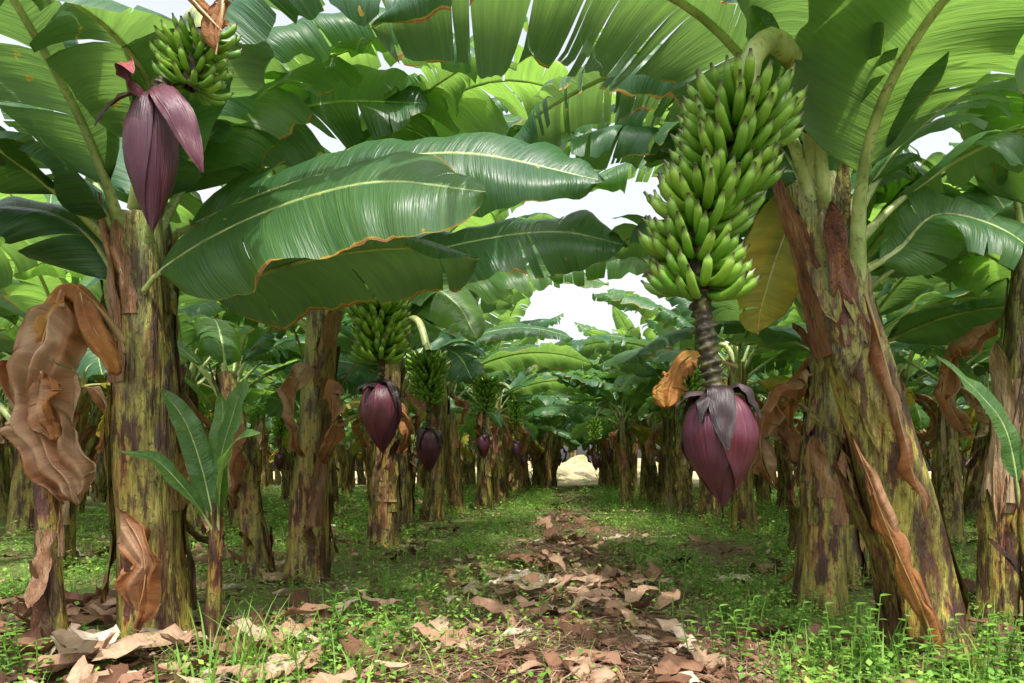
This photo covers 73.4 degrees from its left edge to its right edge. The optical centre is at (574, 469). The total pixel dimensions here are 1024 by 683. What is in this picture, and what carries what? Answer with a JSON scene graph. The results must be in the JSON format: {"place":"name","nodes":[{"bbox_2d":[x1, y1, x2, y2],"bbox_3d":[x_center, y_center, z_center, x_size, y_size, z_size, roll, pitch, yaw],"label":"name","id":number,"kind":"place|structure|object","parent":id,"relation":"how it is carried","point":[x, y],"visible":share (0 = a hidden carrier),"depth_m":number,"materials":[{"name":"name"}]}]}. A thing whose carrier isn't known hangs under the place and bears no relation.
{"place":"outdoors","nodes":[
{"label":"outdoors","id":0,"kind":"place"},
{"bbox_2d":[0,0,1014,470],"label":"sky","id":1,"kind":"structure","parent":0,"point":[576,303],"materials":[{"name":"white"}]},
{"bbox_2d":[0,471,1023,682],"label":"ground","id":2,"kind":"structure","parent":0,"point":[713,550],"depth_m":5.16,"materials":[{"name":"green plant"}]},
{"bbox_2d":[0,353,11,517],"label":"banana plant","id":3,"kind":"object","parent":2,"relation":"on","point":[5,479],"visible":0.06,"depth_m":11.23,"materials":[{"name":"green plant"}]},
{"bbox_2d":[4,395,15,479],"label":"banana plant","id":4,"kind":"object","parent":2,"relation":"on","point":[11,452],"visible":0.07,"depth_m":18.30,"materials":[{"name":"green plant"}]},
{"bbox_2d":[0,355,71,654],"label":"banana plant","id":5,"kind":"object","parent":2,"relation":"on","point":[44,594],"visible":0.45,"depth_m":2.91,"materials":[{"name":"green plant"}]},
{"bbox_2d":[0,259,96,381],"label":"banana plant","id":6,"kind":"object","parent":2,"relation":"on","point":[6,345],"visible":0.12,"depth_m":6.85,"materials":[{"name":"green plant"}]},
{"bbox_2d":[0,194,109,534],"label":"banana plant","id":7,"kind":"object","parent":2,"relation":"on","point":[21,500],"visible":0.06,"depth_m":8.47,"materials":[{"name":"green plant"}]},
{"bbox_2d":[76,392,107,512],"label":"banana plant","id":8,"kind":"object","parent":2,"relation":"on","point":[95,416],"visible":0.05,"depth_m":13.00,"materials":[{"name":"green plant"}]},
{"bbox_2d":[90,447,106,502],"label":"banana plant","id":9,"kind":"object","parent":2,"relation":"on","point":[99,488],"visible":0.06,"depth_m":17.10,"materials":[{"name":"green plant"}]},
{"bbox_2d":[0,193,228,567],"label":"banana plant","id":10,"kind":"object","parent":2,"relation":"on","point":[19,298],"visible":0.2,"depth_m":5.68,"materials":[{"name":"green plant"}]},
{"bbox_2d":[0,280,303,543],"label":"banana plant","id":11,"kind":"object","parent":2,"relation":"on","point":[187,335],"visible":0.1,"depth_m":7.50,"materials":[{"name":"green plant"}]},
{"bbox_2d":[119,378,260,645],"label":"young banana plant","id":12,"kind":"object","parent":2,"relation":"on","point":[206,462],"visible":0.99,"depth_m":3.15,"materials":[{"name":"green plant"}]},
{"bbox_2d":[74,312,346,580],"bbox_3d":[-2.769,-0.277,5.197,1.649,2.287,1.430,0,0,6],"label":"banana plant","id":13,"kind":"object","parent":2,"relation":"on","point":[257,543],"visible":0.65,"depth_m":4.86,"materials":[{"name":"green plant"}]},
{"bbox_2d":[88,346,343,512],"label":"banana plant","id":14,"kind":"object","parent":2,"relation":"on","point":[252,377],"visible":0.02,"depth_m":13.16,"materials":[{"name":"green plant"}]},
{"bbox_2d":[88,325,408,530],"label":"banana plant","id":15,"kind":"object","parent":2,"relation":"on","point":[248,341],"visible":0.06,"depth_m":9.21,"materials":[{"name":"green plant"}]},
{"bbox_2d":[209,335,298,496],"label":"banana plant","id":16,"kind":"object","parent":2,"relation":"on","point":[255,441],"visible":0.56,"depth_m":14.74,"materials":[{"name":"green plant"}]},
{"bbox_2d":[249,439,273,489],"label":"banana plant","id":17,"kind":"object","parent":2,"relation":"on","point":[264,475],"visible":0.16,"depth_m":27.27,"materials":[{"name":"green plant"}]},
{"bbox_2d":[266,447,274,483],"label":"banana plant","id":18,"kind":"object","parent":2,"relation":"on","point":[271,481],"visible":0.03,"depth_m":37.82,"materials":[{"name":"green plant"}]},
{"bbox_2d":[266,444,277,485],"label":"banana plant","id":19,"kind":"object","parent":2,"relation":"on","point":[268,468],"visible":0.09,"depth_m":33.33,"materials":[{"name":"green plant"}]},
{"bbox_2d":[266,446,281,484],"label":"banana plant","id":20,"kind":"object","parent":2,"relation":"on","point":[278,477],"visible":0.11,"depth_m":35.38,"materials":[{"name":"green plant"}]},
{"bbox_2d":[266,440,294,488],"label":"banana plant","id":21,"kind":"object","parent":2,"relation":"on","point":[273,443],"visible":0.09,"depth_m":28.68,"materials":[{"name":"green plant"}]},
{"bbox_2d":[247,417,343,462],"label":"banana plant","id":22,"kind":"object","parent":2,"relation":"on","point":[271,458],"visible":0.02,"depth_m":22.71,"materials":[{"name":"green plant"}]},
{"bbox_2d":[0,0,604,652],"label":"banana plant","id":23,"kind":"object","parent":2,"relation":"on","point":[158,122],"visible":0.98,"depth_m":2.98,"materials":[{"name":"green plant"}]},
{"bbox_2d":[269,419,336,456],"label":"banana plant","id":24,"kind":"object","parent":2,"relation":"on","point":[335,452],"visible":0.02,"depth_m":24.93,"materials":[{"name":"green plant"}]},
{"bbox_2d":[262,399,359,502],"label":"banana plant","id":25,"kind":"object","parent":2,"relation":"on","point":[286,469],"visible":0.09,"depth_m":16.84,"materials":[{"name":"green plant"}]},
{"bbox_2d":[207,362,415,510],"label":"banana plant","id":26,"kind":"object","parent":2,"relation":"on","point":[260,408],"visible":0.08,"depth_m":12.51,"materials":[{"name":"green plant"}]},
{"bbox_2d":[13,15,629,583],"bbox_3d":[-1.648,-1.113,5.027,4.058,3.944,2.946,0,0,0],"label":"banana plant","id":27,"kind":"object","parent":2,"relation":"on","point":[461,103],"visible":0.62,"depth_m":4.62,"materials":[{"name":"green plant"}]},
{"bbox_2d":[186,319,462,518],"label":"banana plant","id":28,"kind":"object","parent":2,"relation":"on","point":[256,391],"visible":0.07,"depth_m":10.76,"materials":[{"name":"green plant"}]},
{"bbox_2d":[277,377,374,505],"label":"banana plant","id":29,"kind":"object","parent":2,"relation":"on","point":[368,452],"visible":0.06,"depth_m":15.24,"materials":[{"name":"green plant"}]},
{"bbox_2d":[335,418,355,487],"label":"banana plant","id":30,"kind":"object","parent":2,"relation":"on","point":[339,471],"visible":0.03,"depth_m":27.40,"materials":[{"name":"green plant"}]},
{"bbox_2d":[335,400,356,495],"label":"banana plant","id":31,"kind":"object","parent":2,"relation":"on","point":[341,455],"visible":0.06,"depth_m":20.75,"materials":[{"name":"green plant"}]},
{"bbox_2d":[338,414,361,498],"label":"banana plant","id":32,"kind":"object","parent":2,"relation":"on","point":[347,480],"visible":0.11,"depth_m":18.97,"materials":[{"name":"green plant"}]},
{"bbox_2d":[345,439,361,488],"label":"banana plant","id":33,"kind":"object","parent":2,"relation":"on","point":[354,479],"visible":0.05,"depth_m":29.39,"materials":[{"name":"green plant"}]},
{"bbox_2d":[346,450,366,484],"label":"banana plant","id":34,"kind":"object","parent":2,"relation":"on","point":[361,479],"visible":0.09,"depth_m":37.02,"materials":[{"name":"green plant"}]},
{"bbox_2d":[335,419,424,495],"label":"banana plant","id":35,"kind":"object","parent":2,"relation":"on","point":[347,438],"depth_m":18.54,"materials":[{"name":"green plant"}]},
{"bbox_2d":[348,394,424,454],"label":"banana plant","id":36,"kind":"object","parent":2,"relation":"on","point":[355,449],"visible":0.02,"depth_m":16.79,"materials":[{"name":"green plant"}]},
{"bbox_2d":[182,169,608,547],"bbox_3d":[-1.587,-1.169,7.214,4.175,4.052,2.848,0,0,0],"label":"banana plant","id":37,"kind":"object","parent":2,"relation":"on","point":[425,370],"visible":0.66,"depth_m":6.90,"materials":[{"name":"green plant"}]},
{"bbox_2d":[412,441,422,473],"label":"banana plant","id":38,"kind":"object","parent":2,"relation":"on","point":[417,457],"visible":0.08,"depth_m":27.55,"materials":[{"name":"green plant"}]},
{"bbox_2d":[265,313,573,533],"bbox_3d":[-2.146,-0.866,8.742,4.134,3.463,3.936,1,-1,7],"label":"banana plant","id":39,"kind":"object","parent":2,"relation":"on","point":[458,347],"visible":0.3,"depth_m":8.63,"materials":[{"name":"green plant"}]},
{"bbox_2d":[414,444,425,488],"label":"banana plant","id":40,"kind":"object","parent":2,"relation":"on","point":[421,478],"visible":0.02,"depth_m":28.85,"materials":[{"name":"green plant"}]},
{"bbox_2d":[257,276,593,521],"bbox_3d":[-2.123,-1.208,10.071,4.274,4.137,3.795,0,0,35],"label":"banana plant","id":41,"kind":"object","parent":2,"relation":"on","point":[551,356],"visible":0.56,"depth_m":10.23,"materials":[{"name":"green plant"}]},
{"bbox_2d":[344,315,537,514],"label":"banana plant","id":42,"kind":"object","parent":2,"relation":"on","point":[454,484],"visible":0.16,"depth_m":12.42,"materials":[{"name":"green plant"}]},
{"bbox_2d":[412,421,475,461],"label":"banana plant","id":43,"kind":"object","parent":2,"relation":"on","point":[469,456],"visible":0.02,"depth_m":23.23,"materials":[{"name":"green plant"}]},
{"bbox_2d":[423,390,477,493],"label":"banana plant","id":44,"kind":"object","parent":2,"relation":"on","point":[464,440],"visible":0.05,"depth_m":20.42,"materials":[{"name":"green plant"}]},
{"bbox_2d":[459,430,476,489],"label":"banana plant","id":45,"kind":"object","parent":2,"relation":"on","point":[472,474],"visible":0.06,"depth_m":27.31,"materials":[{"name":"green plant"}]},
{"bbox_2d":[459,390,476,491],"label":"banana plant","id":46,"kind":"object","parent":2,"relation":"on","point":[465,477],"visible":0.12,"depth_m":24.99,"materials":[{"name":"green plant"}]},
{"bbox_2d":[431,339,574,497],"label":"banana plant","id":47,"kind":"object","parent":2,"relation":"on","point":[532,426],"visible":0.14,"depth_m":18.52,"materials":[{"name":"green plant"}]},
{"bbox_2d":[0,495,1023,682],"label":"leaf litter","id":48,"kind":"object","parent":2,"relation":"on","point":[89,645],"visible":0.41,"depth_m":3.12,"materials":[{"name":"brown plant"}]},
{"bbox_2d":[0,483,1023,682],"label":"weeds","id":49,"kind":"object","parent":2,"relation":"on","point":[929,673],"visible":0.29,"depth_m":4.47,"materials":[{"name":"green plant"}]},
{"bbox_2d":[0,546,1023,682],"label":"broadleaf weeds","id":50,"kind":"object","parent":2,"relation":"on","point":[962,661],"visible":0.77,"depth_m":2.60,"materials":[{"name":"green plant"}]},
{"bbox_2d":[454,313,584,505],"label":"banana plant","id":51,"kind":"object","parent":2,"relation":"on","point":[498,463],"visible":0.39,"depth_m":15.59,"materials":[{"name":"green plant"}]},
{"bbox_2d":[457,390,583,495],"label":"banana plant","id":52,"kind":"object","parent":2,"relation":"on","point":[523,459],"visible":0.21,"depth_m":20.80,"materials":[{"name":"green plant"}]},
{"bbox_2d":[450,292,594,509],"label":"banana plant","id":53,"kind":"object","parent":2,"relation":"on","point":[483,493],"visible":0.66,"depth_m":13.99,"materials":[{"name":"green plant"}]},
{"bbox_2d":[460,366,595,489],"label":"banana plant","id":54,"kind":"object","parent":2,"relation":"on","point":[568,397],"visible":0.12,"depth_m":17.65,"materials":[{"name":"green plant"}]},
{"bbox_2d":[527,424,553,459],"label":"banana plant","id":55,"kind":"object","parent":2,"relation":"on","point":[539,455],"visible":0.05,"depth_m":27.47,"materials":[{"name":"green plant"}]},
{"bbox_2d":[490,401,593,492],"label":"banana plant","id":56,"kind":"object","parent":2,"relation":"on","point":[523,471],"visible":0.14,"depth_m":23.81,"materials":[{"name":"green plant"}]},
{"bbox_2d":[510,373,582,493],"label":"banana plant","id":57,"kind":"object","parent":2,"relation":"on","point":[515,469],"visible":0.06,"depth_m":22.47,"materials":[{"name":"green plant"}]},
{"bbox_2d":[524,430,569,490],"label":"banana plant","id":58,"kind":"object","parent":2,"relation":"on","point":[535,451],"visible":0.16,"depth_m":25.93,"materials":[{"name":"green plant"}]},
{"bbox_2d":[528,439,570,484],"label":"banana plant","id":59,"kind":"object","parent":2,"relation":"on","point":[563,441],"visible":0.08,"depth_m":32.62,"materials":[{"name":"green plant"}]},
{"bbox_2d":[530,429,575,488],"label":"banana plant","id":60,"kind":"object","parent":2,"relation":"on","point":[536,478],"visible":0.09,"depth_m":29.17,"materials":[{"name":"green plant"}]},
{"bbox_2d":[537,415,577,489],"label":"banana plant","id":61,"kind":"object","parent":2,"relation":"on","point":[556,448],"visible":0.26,"depth_m":27.65,"materials":[{"name":"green plant"}]},
{"bbox_2d":[531,390,587,492],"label":"banana plant","id":62,"kind":"object","parent":2,"relation":"on","point":[547,442],"visible":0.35,"depth_m":23.83,"materials":[{"name":"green plant"}]},
{"bbox_2d":[532,422,597,487],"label":"banana plant","id":63,"kind":"object","parent":2,"relation":"on","point":[565,452],"visible":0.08,"depth_m":32.06,"materials":[{"name":"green plant"}]},
{"bbox_2d":[565,442,580,458],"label":"banana plant","id":64,"kind":"object","parent":2,"relation":"on","point":[573,454],"visible":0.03,"depth_m":51.68,"materials":[{"name":"beige plant"}]},
{"bbox_2d":[475,455,698,483],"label":"earth bank","id":65,"kind":"structure","parent":2,"relation":"on","point":[578,469],"depth_m":41.42,"materials":[{"name":"beige soil"}]},
{"bbox_2d":[558,402,616,490],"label":"banana plant","id":66,"kind":"object","parent":2,"relation":"on","point":[606,468],"visible":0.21,"depth_m":25.29,"materials":[{"name":"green plant"}]},
{"bbox_2d":[568,443,607,485],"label":"banana plant","id":67,"kind":"object","parent":2,"relation":"on","point":[571,449],"visible":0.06,"depth_m":33.39,"materials":[{"name":"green plant"}]},
{"bbox_2d":[575,424,607,487],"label":"banana plant","id":68,"kind":"object","parent":2,"relation":"on","point":[601,471],"visible":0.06,"depth_m":29.52,"materials":[{"name":"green plant"}]},
{"bbox_2d":[570,401,619,490],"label":"banana plant","id":69,"kind":"object","parent":2,"relation":"on","point":[615,468],"visible":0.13,"depth_m":24.29,"materials":[{"name":"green plant"}]},
{"bbox_2d":[558,397,639,445],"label":"banana plant","id":70,"kind":"object","parent":2,"relation":"on","point":[593,404],"depth_m":22.38,"materials":[{"name":"green plant"}]},
{"bbox_2d":[549,306,671,501],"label":"banana plant","id":71,"kind":"object","parent":2,"relation":"on","point":[620,319],"visible":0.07,"depth_m":16.86,"materials":[{"name":"green plant"}]},
{"bbox_2d":[527,326,699,510],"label":"banana plant","id":72,"kind":"object","parent":2,"relation":"on","point":[623,404],"visible":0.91,"depth_m":13.70,"materials":[{"name":"green plant"}]},
{"bbox_2d":[565,392,674,469],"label":"banana plant","id":73,"kind":"object","parent":2,"relation":"on","point":[607,428],"visible":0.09,"depth_m":19.15,"materials":[{"name":"green plant"}]},
{"bbox_2d":[575,362,671,496],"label":"banana plant","id":74,"kind":"object","parent":2,"relation":"on","point":[634,452],"visible":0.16,"depth_m":20.38,"materials":[{"name":"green plant"}]},
{"bbox_2d":[557,322,752,505],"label":"banana plant","id":75,"kind":"object","parent":2,"relation":"on","point":[651,476],"visible":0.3,"depth_m":15.08,"materials":[{"name":"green plant"}]},
{"bbox_2d":[557,317,760,509],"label":"banana plant","id":76,"kind":"object","parent":2,"relation":"on","point":[664,427],"visible":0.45,"depth_m":13.86,"materials":[{"name":"green plant"}]},
{"bbox_2d":[654,437,673,479],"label":"banana plant","id":77,"kind":"object","parent":2,"relation":"on","point":[659,456],"visible":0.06,"depth_m":31.96,"materials":[{"name":"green plant"}]},
{"bbox_2d":[535,279,797,523],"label":"banana plant","id":78,"kind":"object","parent":2,"relation":"on","point":[708,501],"visible":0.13,"depth_m":10.60,"materials":[{"name":"green plant"}]},
{"bbox_2d":[555,291,805,516],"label":"banana plant","id":79,"kind":"object","parent":2,"relation":"on","point":[684,484],"visible":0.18,"depth_m":11.77,"materials":[{"name":"green plant"}]},
{"bbox_2d":[370,0,1023,677],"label":"banana plant","id":80,"kind":"object","parent":2,"relation":"on","point":[784,98],"visible":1,"depth_m":2.65,"materials":[{"name":"green plant"}]},
{"bbox_2d":[667,334,801,511],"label":"banana plant","id":81,"kind":"object","parent":2,"relation":"on","point":[786,486],"visible":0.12,"depth_m":13.05,"materials":[{"name":"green plant"}]},
{"bbox_2d":[671,352,802,504],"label":"banana plant","id":82,"kind":"object","parent":2,"relation":"on","point":[763,487],"visible":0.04,"depth_m":15.16,"materials":[{"name":"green plant"}]},
{"bbox_2d":[592,272,933,534],"bbox_3d":[2.211,-1.174,8.665,3.781,4.141,4.221,0,0,-27],"label":"banana plant","id":83,"kind":"object","parent":2,"relation":"on","point":[742,506],"visible":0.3,"depth_m":8.53,"materials":[{"name":"green plant"}]},
{"bbox_2d":[546,93,991,584],"bbox_3d":[1.452,-1.100,5.412,3.552,3.921,2.476,0,0,29],"label":"banana plant","id":84,"kind":"object","parent":2,"relation":"on","point":[616,178],"visible":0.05,"depth_m":5.45,"materials":[{"name":"green plant"}]},
{"bbox_2d":[561,28,1023,615],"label":"banana plant","id":85,"kind":"object","parent":2,"relation":"on","point":[815,452],"visible":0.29,"depth_m":3.81,"materials":[{"name":"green plant"}]},
{"bbox_2d":[793,464,799,488],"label":"banana plant","id":86,"kind":"object","parent":2,"relation":"on","point":[795,472],"visible":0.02,"depth_m":28.62,"materials":[{"name":"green plant"}]},
{"bbox_2d":[617,192,1005,558],"bbox_3d":[2.565,-0.958,6.117,3.747,3.748,4.127,0,0,32],"label":"banana plant","id":87,"kind":"object","parent":2,"relation":"on","point":[931,325],"visible":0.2,"depth_m":5.86,"materials":[{"name":"green plant"}]},
{"bbox_2d":[749,300,975,507],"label":"banana plant","id":88,"kind":"object","parent":2,"relation":"on","point":[918,373],"visible":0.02,"depth_m":10.02,"materials":[{"name":"green plant"}]},
{"bbox_2d":[746,247,987,449],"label":"banana plant","id":89,"kind":"object","parent":2,"relation":"on","point":[757,360],"visible":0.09,"depth_m":9.54,"materials":[{"name":"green plant"}]},
{"bbox_2d":[761,282,1003,544],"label":"banana plant","id":90,"kind":"object","parent":2,"relation":"on","point":[949,486],"visible":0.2,"depth_m":7.62,"materials":[{"name":"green plant"}]},
{"bbox_2d":[914,402,937,454],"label":"banana plant","id":91,"kind":"object","parent":2,"relation":"on","point":[934,451],"visible":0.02,"depth_m":18.78,"materials":[{"name":"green plant"}]},
{"bbox_2d":[878,142,1010,297],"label":"banana plant","id":92,"kind":"object","parent":2,"relation":"on","point":[977,275],"visible":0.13,"depth_m":5.55,"materials":[{"name":"green plant"}]},
{"bbox_2d":[915,356,977,480],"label":"banana plant","id":93,"kind":"object","parent":2,"relation":"on","point":[961,400],"visible":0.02,"depth_m":17.07,"materials":[{"name":"green plant"}]},
{"bbox_2d":[903,353,990,453],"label":"banana plant","id":94,"kind":"object","parent":2,"relation":"on","point":[920,436],"visible":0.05,"depth_m":12.78,"materials":[{"name":"green plant"}]},
{"bbox_2d":[931,437,963,485],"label":"banana plant","id":95,"kind":"object","parent":2,"relation":"on","point":[936,470],"visible":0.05,"depth_m":22.96,"materials":[{"name":"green plant"}]},
{"bbox_2d":[875,34,1023,622],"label":"banana plant","id":96,"kind":"object","parent":2,"relation":"on","point":[997,576],"visible":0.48,"depth_m":3.52,"materials":[{"name":"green plant"}]},
{"bbox_2d":[915,360,990,445],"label":"banana plant","id":97,"kind":"object","parent":2,"relation":"on","point":[923,431],"visible":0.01,"depth_m":15.39,"materials":[{"name":"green plant"}]},
{"bbox_2d":[919,356,990,518],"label":"banana plant","id":98,"kind":"object","parent":2,"relation":"on","point":[974,479],"visible":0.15,"depth_m":11.37,"materials":[{"name":"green plant"}]},
{"bbox_2d":[960,435,970,486],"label":"banana plant","id":99,"kind":"object","parent":2,"relation":"on","point":[964,471],"visible":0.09,"depth_m":32.69,"materials":[{"name":"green plant"}]},
{"bbox_2d":[959,404,974,460],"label":"banana plant","id":100,"kind":"object","parent":2,"relation":"on","point":[967,448],"visible":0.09,"depth_m":21.47,"materials":[{"name":"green plant"}]},
{"bbox_2d":[963,350,988,425],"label":"banana plant","id":101,"kind":"object","parent":2,"relation":"on","point":[970,413],"visible":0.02,"depth_m":9.89,"materials":[{"name":"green plant"}]},
{"bbox_2d":[935,355,1023,673],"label":"young banana plant","id":102,"kind":"object","parent":2,"relation":"on","point":[1008,435],"visible":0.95,"depth_m":2.73,"materials":[{"name":"green plant"}]},
{"bbox_2d":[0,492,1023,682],"bbox_3d":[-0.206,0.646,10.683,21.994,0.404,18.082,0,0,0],"label":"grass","id":103,"kind":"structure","parent":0,"point":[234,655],"depth_m":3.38,"materials":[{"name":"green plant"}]},
{"bbox_2d":[924,424,968,468],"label":"banana plant","id":104,"kind":"object","parent":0,"point":[964,445],"visible":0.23,"depth_m":28.44,"materials":[{"name":"green plant"}]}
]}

